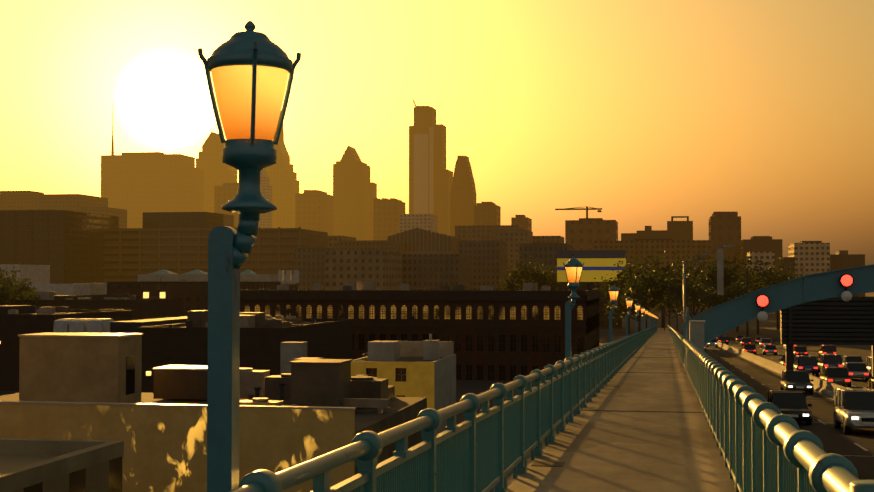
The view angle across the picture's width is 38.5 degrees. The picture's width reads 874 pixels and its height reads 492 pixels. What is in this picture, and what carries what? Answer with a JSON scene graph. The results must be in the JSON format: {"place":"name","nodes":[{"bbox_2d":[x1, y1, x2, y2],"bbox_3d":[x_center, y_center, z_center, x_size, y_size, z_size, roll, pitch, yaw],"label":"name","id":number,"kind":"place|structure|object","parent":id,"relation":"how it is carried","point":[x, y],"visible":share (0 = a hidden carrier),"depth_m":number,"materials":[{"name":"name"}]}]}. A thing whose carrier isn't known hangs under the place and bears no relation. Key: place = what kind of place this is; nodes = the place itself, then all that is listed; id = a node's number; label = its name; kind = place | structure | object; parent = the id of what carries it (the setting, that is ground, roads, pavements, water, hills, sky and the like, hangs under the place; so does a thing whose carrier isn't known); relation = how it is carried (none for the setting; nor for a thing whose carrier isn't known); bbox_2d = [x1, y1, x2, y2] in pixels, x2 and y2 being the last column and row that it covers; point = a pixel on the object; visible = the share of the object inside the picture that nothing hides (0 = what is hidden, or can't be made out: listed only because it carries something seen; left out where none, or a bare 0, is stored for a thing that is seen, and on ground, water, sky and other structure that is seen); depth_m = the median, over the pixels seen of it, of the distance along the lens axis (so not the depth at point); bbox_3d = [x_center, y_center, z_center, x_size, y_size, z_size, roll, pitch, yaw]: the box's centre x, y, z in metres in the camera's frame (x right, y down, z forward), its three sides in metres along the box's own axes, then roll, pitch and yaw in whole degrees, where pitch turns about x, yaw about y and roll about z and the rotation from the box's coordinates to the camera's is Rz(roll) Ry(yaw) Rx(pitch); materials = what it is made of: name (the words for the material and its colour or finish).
{"place":"outdoors","nodes":[
{"label":"outdoors","id":0,"kind":"place"},
{"bbox_2d":[0,454,121,491],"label":"low fore building","id":1,"kind":"structure","parent":0,"point":[106,476],"depth_m":40.37,"materials":[{"name":"concrete"}]},
{"bbox_2d":[0,438,123,491],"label":"roof parapet","id":2,"kind":"structure","parent":1,"relation":"on","point":[73,455],"depth_m":40.33,"materials":[{"name":"concrete"}]},
{"bbox_2d":[101,154,194,227],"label":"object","id":3,"kind":"structure","parent":0,"point":[135,186],"depth_m":1861.46,"materials":[{"name":"stone"}]},
{"bbox_2d":[0,403,354,491],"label":"building wall","id":4,"kind":"structure","parent":0,"point":[165,449],"depth_m":48.33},
{"bbox_2d":[0,401,355,409],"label":"roof ledge","id":5,"kind":"object","parent":4,"relation":"on","point":[178,405],"visible":1,"depth_m":48.55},
{"bbox_2d":[182,167,203,211],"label":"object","id":6,"kind":"structure","parent":0,"point":[192,189],"depth_m":1861.71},
{"bbox_2d":[0,392,426,474],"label":"roof","id":7,"kind":"structure","parent":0,"point":[400,411],"depth_m":56.51,"materials":[{"name":"concrete"}]},
{"bbox_2d":[19,335,141,402],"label":"rooftop building","id":8,"kind":"structure","parent":7,"relation":"on","point":[73,369],"depth_m":55.70,"materials":[{"name":"paint"}]},
{"bbox_2d":[18,332,142,336],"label":"roof","id":9,"kind":"structure","parent":8,"relation":"on","point":[49,334],"depth_m":56.41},
{"bbox_2d":[126,356,134,394],"bbox_3d":[-13.815,5.817,56.466,0.031,1.700,0.900,0,-2,10],"label":"doorway","id":10,"kind":"structure","parent":8,"relation":"in","point":[130,374],"depth_m":56.43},
{"bbox_2d":[153,370,394,399],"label":"roof units","id":11,"kind":"object","parent":7,"relation":"on","point":[180,384],"visible":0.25,"depth_m":59.99},
{"bbox_2d":[239,368,389,413],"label":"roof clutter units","id":12,"kind":"object","parent":7,"relation":"on","point":[250,379],"visible":0.4,"depth_m":54.64,"materials":[{"name":"metal"}]},
{"bbox_2d":[246,359,387,408],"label":"roof clutter units","id":13,"kind":"object","parent":7,"relation":"on","point":[323,382],"visible":0.77,"depth_m":54.13,"materials":[{"name":"paint"}]},
{"bbox_2d":[137,274,295,283],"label":"long pale building","id":14,"kind":"structure","parent":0,"point":[204,277],"depth_m":442.62,"materials":[{"name":"paint"}]},
{"bbox_2d":[196,132,237,212],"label":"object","id":15,"kind":"structure","parent":0,"point":[217,172],"depth_m":2053.44,"materials":[{"name":"stone"}]},
{"bbox_2d":[214,185,238,226],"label":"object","id":16,"kind":"structure","parent":0,"point":[223,195],"depth_m":1575.22,"materials":[{"name":"stone"}]},
{"bbox_2d":[264,112,298,227],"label":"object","id":17,"kind":"structure","parent":0,"point":[284,181],"depth_m":2136.18,"materials":[{"name":"glass"}]},
{"bbox_2d":[250,229,327,273],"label":"brown building","id":18,"kind":"structure","parent":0,"point":[310,238],"depth_m":719.04,"materials":[{"name":"concrete"}]},
{"bbox_2d":[295,190,333,235],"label":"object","id":19,"kind":"structure","parent":0,"point":[314,210],"depth_m":1711.51,"materials":[{"name":"stone"}]},
{"bbox_2d":[295,247,341,289],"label":"block","id":20,"kind":"structure","parent":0,"point":[310,264],"depth_m":673.03,"materials":[{"name":"concrete"}]},
{"bbox_2d":[333,146,369,240],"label":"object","id":21,"kind":"structure","parent":0,"point":[351,182],"depth_m":1959.79,"materials":[{"name":"stone"}]},
{"bbox_2d":[373,198,404,239],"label":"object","id":22,"kind":"structure","parent":0,"point":[386,212],"depth_m":1589.23,"materials":[{"name":"stone"}]},
{"bbox_2d":[351,355,455,433],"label":"cream house","id":23,"kind":"structure","parent":0,"point":[435,385],"depth_m":114.43,"materials":[{"name":"paint"}]},
{"bbox_2d":[368,334,439,360],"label":"rooftop box","id":24,"kind":"object","parent":23,"relation":"on","point":[383,350],"visible":1,"depth_m":119.84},
{"bbox_2d":[352,341,455,365],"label":"cream house parapet","id":25,"kind":"structure","parent":23,"relation":"on","point":[411,348],"depth_m":125.80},
{"bbox_2d":[399,214,437,232],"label":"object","id":26,"kind":"structure","parent":0,"point":[421,221],"depth_m":1225.44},
{"bbox_2d":[414,134,427,213],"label":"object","id":27,"kind":"structure","parent":0,"point":[420,173],"depth_m":1979.12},
{"bbox_2d":[409,125,433,213],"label":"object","id":28,"kind":"structure","parent":0,"point":[424,129],"depth_m":1982.50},
{"bbox_2d":[387,228,460,253],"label":"building","id":29,"kind":"structure","parent":0,"point":[418,241],"depth_m":835.81,"materials":[{"name":"concrete"}]},
{"bbox_2d":[414,107,435,125],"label":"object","id":30,"kind":"structure","parent":0,"point":[423,116],"depth_m":1984.53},
{"bbox_2d":[429,127,433,214],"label":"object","id":31,"kind":"structure","parent":0,"point":[431,170],"depth_m":1976.46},
{"bbox_2d":[0,292,873,424],"bbox_3d":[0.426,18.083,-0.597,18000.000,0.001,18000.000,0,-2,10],"label":"city ground","id":32,"kind":"structure","parent":0,"point":[768,328],"depth_m":417.06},
{"bbox_2d":[0,195,38,209],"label":"building","id":33,"kind":"structure","parent":32,"relation":"on","point":[28,202],"depth_m":1191.55,"materials":[{"name":"stone"}]},
{"bbox_2d":[0,267,39,305],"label":"tree","id":34,"kind":"object","parent":32,"relation":"on","point":[5,295],"visible":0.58,"depth_m":323.18,"materials":[{"name":"green plant"}]},
{"bbox_2d":[0,264,49,285],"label":"building","id":35,"kind":"structure","parent":32,"relation":"on","point":[37,274],"depth_m":615.66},
{"bbox_2d":[14,284,91,296],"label":"building","id":36,"kind":"structure","parent":32,"relation":"on","point":[72,289],"depth_m":462.93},
{"bbox_2d":[0,210,118,283],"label":"building","id":37,"kind":"structure","parent":32,"relation":"on","point":[84,247],"depth_m":694.05,"materials":[{"name":"glass"}]},
{"bbox_2d":[0,210,64,268],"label":"big dark ledges","id":38,"kind":"object","parent":37,"relation":"attached to","point":[47,218],"visible":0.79,"depth_m":689.96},
{"bbox_2d":[0,312,131,390],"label":"long low building","id":39,"kind":"structure","parent":32,"relation":"on","point":[12,329],"depth_m":205.35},
{"bbox_2d":[0,310,131,316],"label":"roof","id":40,"kind":"structure","parent":39,"relation":"on","point":[92,312],"depth_m":210.64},
{"bbox_2d":[39,194,107,211],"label":"building","id":41,"kind":"structure","parent":32,"relation":"on","point":[71,202],"depth_m":1131.95,"materials":[{"name":"stone"}]},
{"bbox_2d":[1,299,182,319],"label":"building","id":42,"kind":"structure","parent":32,"relation":"on","point":[153,310],"depth_m":322.58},
{"bbox_2d":[6,298,182,301],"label":"roof","id":43,"kind":"structure","parent":42,"relation":"on","point":[122,300],"depth_m":323.49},
{"bbox_2d":[79,207,126,227],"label":"building","id":44,"kind":"structure","parent":32,"relation":"on","point":[121,214],"depth_m":1085.01,"materials":[{"name":"stone"}]},
{"bbox_2d":[110,316,186,332],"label":"rooftop","id":45,"kind":"object","parent":32,"relation":"on","point":[131,326],"visible":0.21,"depth_m":181.07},
{"bbox_2d":[104,227,249,282],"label":"building","id":46,"kind":"structure","parent":32,"relation":"on","point":[124,275],"depth_m":731.78,"materials":[{"name":"concrete"}]},
{"bbox_2d":[103,227,300,272],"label":"long brown ledges","id":47,"kind":"object","parent":46,"relation":"attached to","point":[120,245],"visible":0.58,"depth_m":727.63,"materials":[{"name":"concrete"}]},
{"bbox_2d":[142,212,222,227],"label":"brown penthouse","id":48,"kind":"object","parent":32,"relation":"on","point":[181,220],"visible":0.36,"depth_m":746.20,"materials":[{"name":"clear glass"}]},
{"bbox_2d":[107,283,280,315],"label":"building","id":49,"kind":"structure","parent":32,"relation":"on","point":[194,296],"depth_m":359.30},
{"bbox_2d":[139,321,352,392],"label":"building","id":50,"kind":"structure","parent":32,"relation":"on","point":[259,350],"depth_m":174.17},
{"bbox_2d":[139,319,352,331],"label":"roof","id":51,"kind":"structure","parent":50,"relation":"on","point":[168,328],"depth_m":174.76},
{"bbox_2d":[187,310,312,328],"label":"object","id":52,"kind":"object","parent":50,"relation":"on","point":[199,318],"visible":0.71,"depth_m":181.16,"materials":[{"name":"paint"}]},
{"bbox_2d":[205,313,315,327],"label":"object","id":53,"kind":"object","parent":50,"relation":"on","point":[247,321],"visible":0.5,"depth_m":175.29,"materials":[{"name":"metal"}]},
{"bbox_2d":[258,169,271,227],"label":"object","id":54,"kind":"structure","parent":32,"relation":"on","point":[265,221],"depth_m":1514.79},
{"bbox_2d":[280,342,306,374],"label":"chimney","id":55,"kind":"object","parent":32,"relation":"on","point":[290,351],"visible":0.36,"depth_m":155.49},
{"bbox_2d":[325,250,401,289],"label":"building","id":56,"kind":"structure","parent":32,"relation":"on","point":[383,268],"depth_m":576.79,"materials":[{"name":"concrete"}]},
{"bbox_2d":[338,240,401,251],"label":"building","id":57,"kind":"structure","parent":32,"relation":"on","point":[389,245],"depth_m":801.95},
{"bbox_2d":[240,298,598,380],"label":"brick warehouse","id":58,"kind":"structure","parent":32,"relation":"on","point":[508,354],"depth_m":227.31,"materials":[{"name":"brown brick"}]},
{"bbox_2d":[240,283,600,327],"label":"brick warehouse trim","id":59,"kind":"structure","parent":58,"relation":"on","point":[589,293],"depth_m":228.81,"materials":[{"name":"brick"}]},
{"bbox_2d":[277,281,569,290],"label":"rooftop structures","id":60,"kind":"object","parent":58,"relation":"on","point":[372,285],"visible":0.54,"depth_m":253.30,"materials":[{"name":"metal"}]},
{"bbox_2d":[402,254,470,289],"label":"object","id":61,"kind":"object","parent":32,"relation":"on","point":[429,271],"visible":0.36,"depth_m":610.76,"materials":[{"name":"concrete"}]},
{"bbox_2d":[458,240,507,289],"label":"building","id":62,"kind":"structure","parent":32,"relation":"on","point":[489,262],"depth_m":707.09,"materials":[{"name":"concrete"}]},
{"bbox_2d":[474,205,500,225],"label":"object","id":63,"kind":"structure","parent":32,"relation":"on","point":[487,214],"depth_m":1515.87,"materials":[{"name":"stone"}]},
{"bbox_2d":[456,225,526,240],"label":"building","id":64,"kind":"structure","parent":32,"relation":"on","point":[474,233],"depth_m":869.39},
{"bbox_2d":[497,230,532,287],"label":"building","id":65,"kind":"structure","parent":32,"relation":"on","point":[513,239],"depth_m":834.71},
{"bbox_2d":[496,254,549,290],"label":"tree","id":66,"kind":"object","parent":32,"relation":"on","point":[533,275],"visible":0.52,"depth_m":467.27,"materials":[{"name":"green plant"}]},
{"bbox_2d":[519,243,572,289],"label":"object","id":67,"kind":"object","parent":32,"relation":"on","point":[545,252],"visible":0.36,"depth_m":651.00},
{"bbox_2d":[557,250,625,281],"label":"billboard","id":68,"kind":"object","parent":32,"relation":"on","point":[598,264],"visible":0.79,"depth_m":467.00,"materials":[{"name":"multicoloured metal"}]},
{"bbox_2d":[560,282,622,328],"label":"building","id":69,"kind":"structure","parent":32,"relation":"on","point":[603,321],"depth_m":468.00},
{"bbox_2d":[489,357,735,491],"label":"steel walkway edge","id":70,"kind":"object","parent":32,"relation":"on","point":[511,471],"visible":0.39,"depth_m":17.19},
{"bbox_2d":[198,21,300,491],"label":"lamp post","id":71,"kind":"object","parent":70,"relation":"on","point":[249,203],"visible":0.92,"depth_m":5.47,"materials":[{"name":"metal"}]},
{"bbox_2d":[211,65,288,140],"bbox_3d":[-0.826,-0.617,5.529,0.340,0.310,0.340,0,-2,10],"label":"lamp globe","id":72,"kind":"object","parent":71,"relation":"attached to","point":[232,85],"visible":0.81,"depth_m":5.42,"materials":[{"name":"glass"}]},
{"bbox_2d":[238,325,657,491],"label":"rail posts","id":73,"kind":"object","parent":70,"relation":"on","point":[269,480],"visible":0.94,"depth_m":13.27,"materials":[{"name":"metal"}]},
{"bbox_2d":[229,337,627,491],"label":"rail tube","id":74,"kind":"object","parent":73,"relation":"attached to","point":[293,476],"visible":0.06,"depth_m":7.25,"materials":[{"name":"teal paint"}]},
{"bbox_2d":[310,326,656,491],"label":"railing panels","id":75,"kind":"object","parent":70,"relation":"on","point":[404,468],"visible":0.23,"depth_m":12.26,"materials":[{"name":"teal paint"}]},
{"bbox_2d":[563,256,583,358],"bbox_3d":[2.748,2.230,25.136,0.412,4.065,0.415,0,-2,10],"label":"lamp post","id":76,"kind":"object","parent":70,"relation":"on","point":[572,262],"visible":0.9,"depth_m":25.12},
{"bbox_2d":[531,332,702,466],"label":"steel deck joints","id":77,"kind":"object","parent":70,"relation":"on","point":[548,463],"visible":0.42,"depth_m":25.75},
{"bbox_2d":[689,321,704,350],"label":"pillar","id":78,"kind":"structure","parent":70,"relation":"on","point":[696,333],"depth_m":45.15,"materials":[{"name":"concrete"}]},
{"bbox_2d":[668,325,873,491],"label":"rail posts","id":79,"kind":"object","parent":70,"relation":"on","point":[757,454],"visible":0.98,"depth_m":11.70,"materials":[{"name":"metal"}]},
{"bbox_2d":[701,357,858,491],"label":"rail tube","id":80,"kind":"object","parent":79,"relation":"attached to","point":[833,477],"depth_m":6.73,"materials":[{"name":"teal paint"}]},
{"bbox_2d":[594,256,652,334],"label":"tree","id":81,"kind":"object","parent":32,"relation":"on","point":[619,275],"visible":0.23,"depth_m":413.39,"materials":[{"name":"green plant"}]},
{"bbox_2d":[604,258,678,331],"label":"tree","id":82,"kind":"object","parent":32,"relation":"on","point":[649,294],"visible":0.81,"depth_m":343.64,"materials":[{"name":"green plant"}]},
{"bbox_2d":[616,252,681,328],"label":"tree","id":83,"kind":"object","parent":32,"relation":"on","point":[640,270],"visible":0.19,"depth_m":393.20,"materials":[{"name":"green plant"}]},
{"bbox_2d":[667,221,692,239],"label":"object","id":84,"kind":"structure","parent":32,"relation":"on","point":[680,230],"depth_m":1041.28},
{"bbox_2d":[653,253,716,334],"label":"tree","id":85,"kind":"object","parent":32,"relation":"on","point":[678,276],"visible":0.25,"depth_m":385.70,"materials":[{"name":"green plant"}]},
{"bbox_2d":[656,264,730,318],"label":"tree","id":86,"kind":"object","parent":32,"relation":"on","point":[699,299],"visible":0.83,"depth_m":331.10,"materials":[{"name":"green plant"}]},
{"bbox_2d":[694,251,749,335],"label":"tree","id":87,"kind":"object","parent":32,"relation":"on","point":[728,277],"visible":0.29,"depth_m":394.66,"materials":[{"name":"green plant"}]},
{"bbox_2d":[712,267,772,337],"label":"tree","id":88,"kind":"object","parent":32,"relation":"on","point":[735,293],"visible":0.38,"depth_m":349.63,"materials":[{"name":"green plant"}]},
{"bbox_2d":[739,239,782,277],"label":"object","id":89,"kind":"structure","parent":32,"relation":"on","point":[746,246],"depth_m":874.18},
{"bbox_2d":[743,257,794,334],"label":"tree","id":90,"kind":"object","parent":32,"relation":"on","point":[779,277],"visible":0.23,"depth_m":415.45,"materials":[{"name":"green plant"}]},
{"bbox_2d":[433,124,445,232],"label":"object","id":91,"kind":"structure","parent":0,"point":[438,167],"depth_m":1981.98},
{"bbox_2d":[440,169,452,234],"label":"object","id":92,"kind":"structure","parent":0,"point":[446,178],"depth_m":1962.65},
{"bbox_2d":[450,156,475,236],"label":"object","id":93,"kind":"structure","parent":0,"point":[463,197],"depth_m":1825.99,"materials":[{"name":"stone"}]},
{"bbox_2d":[122,106,821,242],"bbox_3d":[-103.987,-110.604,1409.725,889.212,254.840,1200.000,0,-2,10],"label":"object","id":94,"kind":"structure","parent":0,"point":[147,153],"depth_m":1312.55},
{"bbox_2d":[565,220,617,249],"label":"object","id":95,"kind":"structure","parent":0,"point":[582,234],"depth_m":995.27,"materials":[{"name":"concrete"}]},
{"bbox_2d":[506,328,735,491],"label":"walkway deck","id":96,"kind":"structure","parent":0,"point":[610,451],"depth_m":19.11,"materials":[{"name":"concrete"}]},
{"bbox_2d":[593,240,712,308],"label":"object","id":97,"kind":"structure","parent":0,"point":[689,248],"depth_m":787.48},
{"bbox_2d":[709,212,740,279],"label":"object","id":98,"kind":"structure","parent":0,"point":[724,228],"depth_m":927.16,"materials":[{"name":"stone"}]},
{"bbox_2d":[747,252,774,313],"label":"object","id":99,"kind":"structure","parent":0,"point":[767,257],"depth_m":679.42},
{"bbox_2d":[680,264,873,344],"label":"bridge arch","id":100,"kind":"structure","parent":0,"point":[722,318],"depth_m":50.26,"materials":[{"name":"teal paint"}]},
{"bbox_2d":[704,337,873,479],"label":"bridge road","id":101,"kind":"structure","parent":0,"point":[833,439],"depth_m":78.73,"materials":[{"name":"asphalt"}]},
{"bbox_2d":[683,245,734,356],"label":"street light","id":102,"kind":"object","parent":101,"relation":"on","point":[684,313],"visible":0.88,"depth_m":115.57,"materials":[{"name":"silver metal"}]},
{"bbox_2d":[717,248,723,294],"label":"road light banner","id":103,"kind":"object","parent":102,"relation":"hanging from","point":[720,277],"visible":0.93,"depth_m":115.13,"materials":[{"name":"fabric"}]},
{"bbox_2d":[717,342,845,398],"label":"median barrier","id":104,"kind":"object","parent":101,"relation":"on","point":[823,386],"visible":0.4,"depth_m":117.86,"materials":[{"name":"concrete"}]},
{"bbox_2d":[767,390,811,424],"bbox_3d":[16.446,7.566,58.817,2.020,1.470,4.675,0,-2,10],"label":"car","id":105,"kind":"object","parent":101,"relation":"on","point":[793,404],"visible":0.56,"depth_m":58.12,"materials":[{"name":"black paint"}]},
{"bbox_2d":[780,370,813,393],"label":"car","id":106,"kind":"object","parent":101,"relation":"on","point":[796,380],"visible":0.96,"depth_m":83.02,"materials":[{"name":"grey paint"}]},
{"bbox_2d":[794,355,818,375],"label":"car","id":107,"kind":"object","parent":101,"relation":"on","point":[809,363],"visible":0.79,"depth_m":108.97,"materials":[{"name":"blue paint"}]},
{"bbox_2d":[780,296,873,378],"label":"sign bridge louvres","id":108,"kind":"object","parent":101,"relation":"on","point":[835,321],"visible":0.85,"depth_m":88.48,"materials":[{"name":"metal"}]},
{"bbox_2d":[818,354,842,372],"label":"car","id":109,"kind":"object","parent":101,"relation":"on","point":[830,360],"visible":0.71,"depth_m":114.92,"materials":[{"name":"blue paint"}]},
{"bbox_2d":[819,367,850,387],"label":"car","id":110,"kind":"object","parent":101,"relation":"on","point":[838,375],"visible":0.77,"depth_m":90.29,"materials":[{"name":"brown paint"}]},
{"bbox_2d":[833,387,873,433],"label":"car","id":111,"kind":"object","parent":101,"relation":"on","point":[853,407],"visible":1,"depth_m":53.27,"materials":[{"name":"grey paint"}]},
{"bbox_2d":[844,362,868,380],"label":"car","id":112,"kind":"object","parent":101,"relation":"on","point":[858,370],"visible":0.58,"depth_m":101.67,"materials":[{"name":"grey paint"}]},
{"bbox_2d":[787,243,829,277],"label":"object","id":113,"kind":"structure","parent":0,"point":[812,258],"depth_m":732.81,"materials":[{"name":"concrete"}]},
{"bbox_2d":[830,254,864,295],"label":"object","id":114,"kind":"structure","parent":0,"point":[840,261],"depth_m":738.75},
{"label":"long low building","id":115,"kind":"structure","parent":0},
{"bbox_2d":[53,318,114,332],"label":"rooftop units","id":116,"kind":"object","parent":115,"relation":"on","point":[83,325],"visible":0.94,"depth_m":199.98,"materials":[{"name":"paint"}]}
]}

